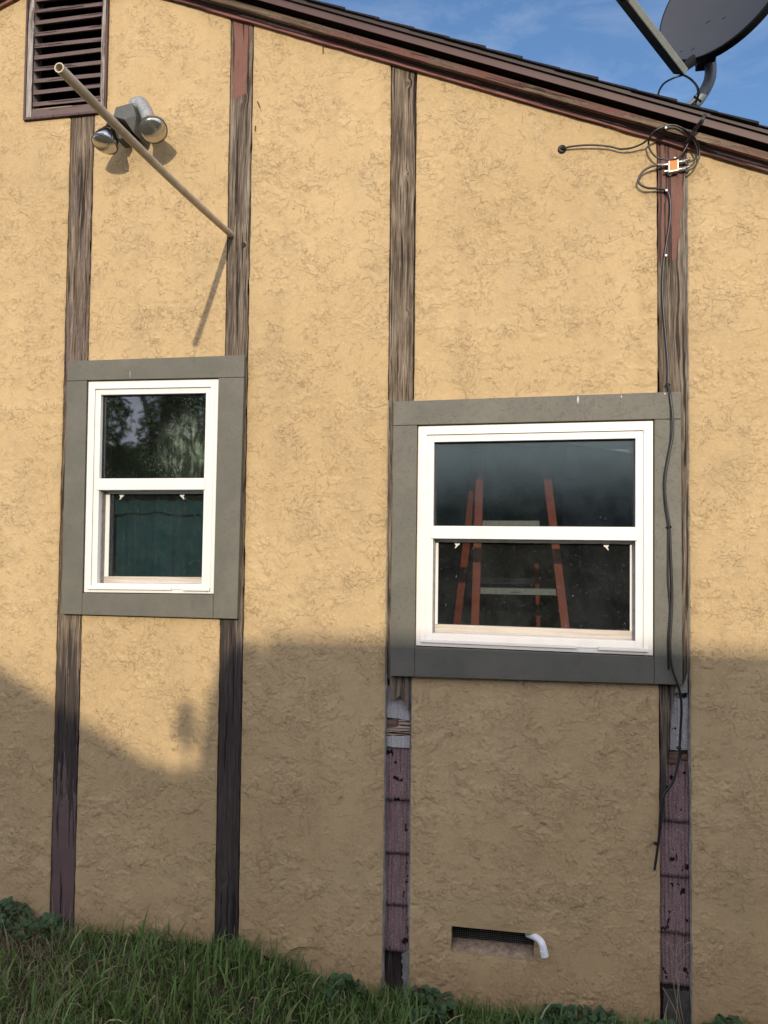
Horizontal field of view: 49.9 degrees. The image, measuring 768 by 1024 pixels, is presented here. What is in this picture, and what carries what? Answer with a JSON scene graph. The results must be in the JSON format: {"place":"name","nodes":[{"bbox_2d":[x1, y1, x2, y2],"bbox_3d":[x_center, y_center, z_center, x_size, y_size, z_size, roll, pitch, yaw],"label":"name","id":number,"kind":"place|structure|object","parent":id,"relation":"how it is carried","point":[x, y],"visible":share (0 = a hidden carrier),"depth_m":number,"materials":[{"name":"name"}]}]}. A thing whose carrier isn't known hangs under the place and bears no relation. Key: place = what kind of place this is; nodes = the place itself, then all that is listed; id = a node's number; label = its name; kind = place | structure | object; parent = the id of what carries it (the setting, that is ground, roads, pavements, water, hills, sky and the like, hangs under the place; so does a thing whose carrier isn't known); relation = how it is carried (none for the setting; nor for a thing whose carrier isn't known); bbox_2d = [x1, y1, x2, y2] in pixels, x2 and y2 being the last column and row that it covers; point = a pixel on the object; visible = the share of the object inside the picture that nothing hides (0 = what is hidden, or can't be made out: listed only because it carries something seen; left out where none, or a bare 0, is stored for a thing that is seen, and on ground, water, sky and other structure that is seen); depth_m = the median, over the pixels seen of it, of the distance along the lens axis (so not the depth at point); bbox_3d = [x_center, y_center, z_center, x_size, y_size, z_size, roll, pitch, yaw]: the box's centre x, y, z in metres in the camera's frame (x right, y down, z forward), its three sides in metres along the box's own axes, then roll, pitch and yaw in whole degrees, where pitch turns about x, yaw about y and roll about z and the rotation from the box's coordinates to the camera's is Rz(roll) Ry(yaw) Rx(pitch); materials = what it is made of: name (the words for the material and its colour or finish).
{"place":"outdoors","nodes":[
{"label":"outdoors","id":0,"kind":"place"},
{"bbox_2d":[0,911,670,1023],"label":"ground","id":1,"kind":"structure","parent":0,"point":[211,993],"depth_m":2.94,"materials":[{"name":"green plant"}]},
{"bbox_2d":[0,896,32,935],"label":"leafy weed","id":2,"kind":"object","parent":1,"relation":"on","point":[5,903],"visible":0.82,"depth_m":3.31,"materials":[{"name":"green plant"}]},
{"bbox_2d":[12,912,66,945],"bbox_3d":[-1.358,1.639,3.252,0.210,0.099,0.183,0,-2,11],"label":"leafy weed","id":3,"kind":"object","parent":1,"relation":"on","point":[46,917],"visible":0.81,"depth_m":3.24,"materials":[{"name":"green plant"}]},
{"bbox_2d":[0,896,182,1023],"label":"straw grass","id":4,"kind":"structure","parent":1,"relation":"on","point":[32,948],"depth_m":3.03,"materials":[{"name":"green plant"}]},
{"bbox_2d":[318,972,367,1006],"bbox_3d":[-0.161,1.758,3.038,0.196,0.084,0.140,0,-2,11],"label":"leafy weed","id":5,"kind":"object","parent":1,"relation":"on","point":[342,981],"visible":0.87,"depth_m":3.06,"materials":[{"name":"green plant"}]},
{"bbox_2d":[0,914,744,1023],"bbox_3d":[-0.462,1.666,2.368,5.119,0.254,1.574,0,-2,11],"label":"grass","id":6,"kind":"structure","parent":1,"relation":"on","point":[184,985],"depth_m":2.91,"materials":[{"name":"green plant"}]},
{"bbox_2d":[0,904,748,1023],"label":"tall grass","id":7,"kind":"structure","parent":1,"relation":"on","point":[164,1017],"depth_m":2.88,"materials":[{"name":"green plant"}]},
{"bbox_2d":[0,0,767,1023],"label":"stucco house","id":8,"kind":"structure","parent":1,"relation":"on","point":[314,720],"depth_m":3.18,"materials":[{"name":"beige paint"}]},
{"bbox_2d":[91,96,167,154],"bbox_3d":[-1.006,-1.563,3.325,0.318,0.236,0.198,0,-2,11],"label":"floodlight","id":9,"kind":"object","parent":8,"relation":"attached to","point":[137,118],"visible":0.88,"depth_m":3.29,"materials":[{"name":"grey metal"}]},
{"bbox_2d":[54,62,233,237],"bbox_3d":[-0.715,-1.117,2.707,0.026,0.087,1.289,0,-2,9],"label":"plastic pipe","id":10,"kind":"object","parent":8,"relation":"attached to","point":[86,95],"visible":1,"depth_m":2.46,"materials":[{"name":"beige plastic"}]},
{"bbox_2d":[61,355,246,618],"bbox_3d":[-0.926,-0.101,3.375,0.771,1.044,0.116,0,-2,11],"label":"window","id":11,"kind":"structure","parent":8,"relation":"in","point":[171,434],"depth_m":3.35,"materials":[{"name":"paint"}]},
{"bbox_2d":[111,494,203,576],"bbox_3d":[-0.922,0.128,3.449,0.584,0.480,0.047,0,-2,11],"label":"window curtain","id":12,"kind":"object","parent":8,"relation":"hanging from","point":[156,535],"depth_m":3.46,"materials":[{"name":"teal fabric"}]},
{"bbox_2d":[453,444,569,627],"bbox_3d":[0.521,0.310,3.555,0.456,1.235,0.776,1,-2,-1],"label":"step ladder","id":13,"kind":"object","parent":8,"relation":"in","point":[476,493],"visible":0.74,"depth_m":3.43,"materials":[{"name":"wood"}]},
{"bbox_2d":[390,392,681,684],"bbox_3d":[0.553,0.095,3.082,1.048,1.051,0.116,0,-2,11],"label":"window","id":14,"kind":"structure","parent":8,"relation":"in","point":[417,536],"depth_m":3.03,"materials":[{"name":"paint"}]},
{"bbox_2d":[525,933,548,957],"bbox_3d":[0.552,1.557,2.980,0.032,0.065,0.113,2,-3,-29],"label":"drain elbow","id":15,"kind":"object","parent":8,"relation":"attached to","point":[539,939],"visible":0.98,"depth_m":2.94,"materials":[{"name":"white plastic"}]},
{"bbox_2d":[558,145,565,153],"bbox_3d":[0.666,-1.359,3.084,0.033,0.033,0.022,0,-2,11],"label":"cable grommet","id":16,"kind":"object","parent":8,"relation":"attached to","point":[561,149],"visible":1,"depth_m":3.09,"materials":[{"name":"black rubber"}]},
{"bbox_2d":[569,442,632,452],"bbox_3d":[0.774,-0.255,3.111,0.385,0.080,0.003,0,-2,11],"label":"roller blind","id":17,"kind":"object","parent":8,"relation":"attached to","point":[623,446],"visible":0.47,"depth_m":3.09,"materials":[{"name":"fabric"}]},
{"bbox_2d":[565,113,704,149],"bbox_3d":[0.906,-1.361,3.015,0.503,0.069,0.067,0,-3,23],"label":"coax cable","id":18,"kind":"object","parent":8,"relation":"attached to","point":[678,126],"visible":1,"depth_m":3.00,"materials":[{"name":"rubber"}]},
{"bbox_2d":[637,164,671,382],"bbox_3d":[0.982,-0.863,2.989,0.124,0.805,0.024,1,-2,-2],"label":"coax cable","id":19,"kind":"object","parent":8,"relation":"attached to","point":[665,248],"visible":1,"depth_m":3.00,"materials":[{"name":"black rubber"}]},
{"bbox_2d":[663,389,671,668],"bbox_3d":[1.011,0.052,2.941,0.033,1.006,0.022,0,-2,11],"label":"hanging cable","id":20,"kind":"object","parent":8,"relation":"hanging from","point":[668,556],"visible":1,"depth_m":2.93,"materials":[{"name":"black rubber"}]},
{"bbox_2d":[653,385,682,870],"bbox_3d":[1.006,0.398,2.923,0.103,1.725,0.036,0,-2,3],"label":"hanging cable","id":21,"kind":"object","parent":8,"relation":"hanging from","point":[670,652],"visible":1,"depth_m":2.91,"materials":[{"name":"black rubber"}]},
{"bbox_2d":[657,157,690,175],"bbox_3d":[1.051,-1.260,2.999,0.118,0.068,0.027,0,-2,11],"label":"coax splitter","id":22,"kind":"object","parent":8,"relation":"attached to","point":[673,166],"visible":1,"depth_m":2.99,"materials":[{"name":"metal"}]},
{"bbox_2d":[647,114,706,162],"bbox_3d":[1.046,-1.327,2.947,0.191,0.136,0.090,0,-2,11],"label":"coax cable","id":23,"kind":"object","parent":8,"relation":"attached to","point":[683,151],"visible":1,"depth_m":2.97,"materials":[{"name":"black rubber"}]},
{"bbox_2d":[681,126,700,170],"bbox_3d":[1.097,-1.303,2.956,0.082,0.149,0.038,3,-3,-39],"label":"coax cable","id":24,"kind":"object","parent":8,"relation":"attached to","point":[696,141],"visible":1,"depth_m":2.96,"materials":[{"name":"black rubber"}]},
{"bbox_2d":[616,0,767,106],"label":"satellite dish","id":25,"kind":"object","parent":8,"relation":"attached to","point":[700,35],"visible":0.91,"depth_m":3.16,"materials":[{"name":"grey paint"}]},
{"bbox_2d":[399,984,456,1022],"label":"leafy weed","id":26,"kind":"object","parent":1,"relation":"on","point":[442,1003],"visible":0.88,"depth_m":2.96,"materials":[{"name":"green plant"}]},
{"bbox_2d":[536,1003,622,1023],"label":"leafy weed","id":27,"kind":"object","parent":1,"relation":"on","point":[592,1016],"visible":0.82,"depth_m":2.90,"materials":[{"name":"green plant"}]},
{"bbox_2d":[644,1018,681,1023],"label":"leafy weed","id":28,"kind":"object","parent":1,"relation":"on","point":[661,1021],"visible":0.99,"depth_m":2.85,"materials":[{"name":"green plant"}]},
{"bbox_2d":[663,933,690,1022],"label":"dry weed","id":29,"kind":"object","parent":1,"relation":"on","point":[677,982],"visible":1,"depth_m":2.88,"materials":[{"name":"plant"}]},
{"bbox_2d":[702,1013,743,1023],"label":"leafy weed","id":30,"kind":"object","parent":1,"relation":"on","point":[720,1018],"visible":0.98,"depth_m":2.83,"materials":[{"name":"green plant"}]},
{"bbox_2d":[317,0,767,125],"label":"sky","id":31,"kind":"structure","parent":0,"point":[597,38],"materials":[{"name":"blue"}]}
]}

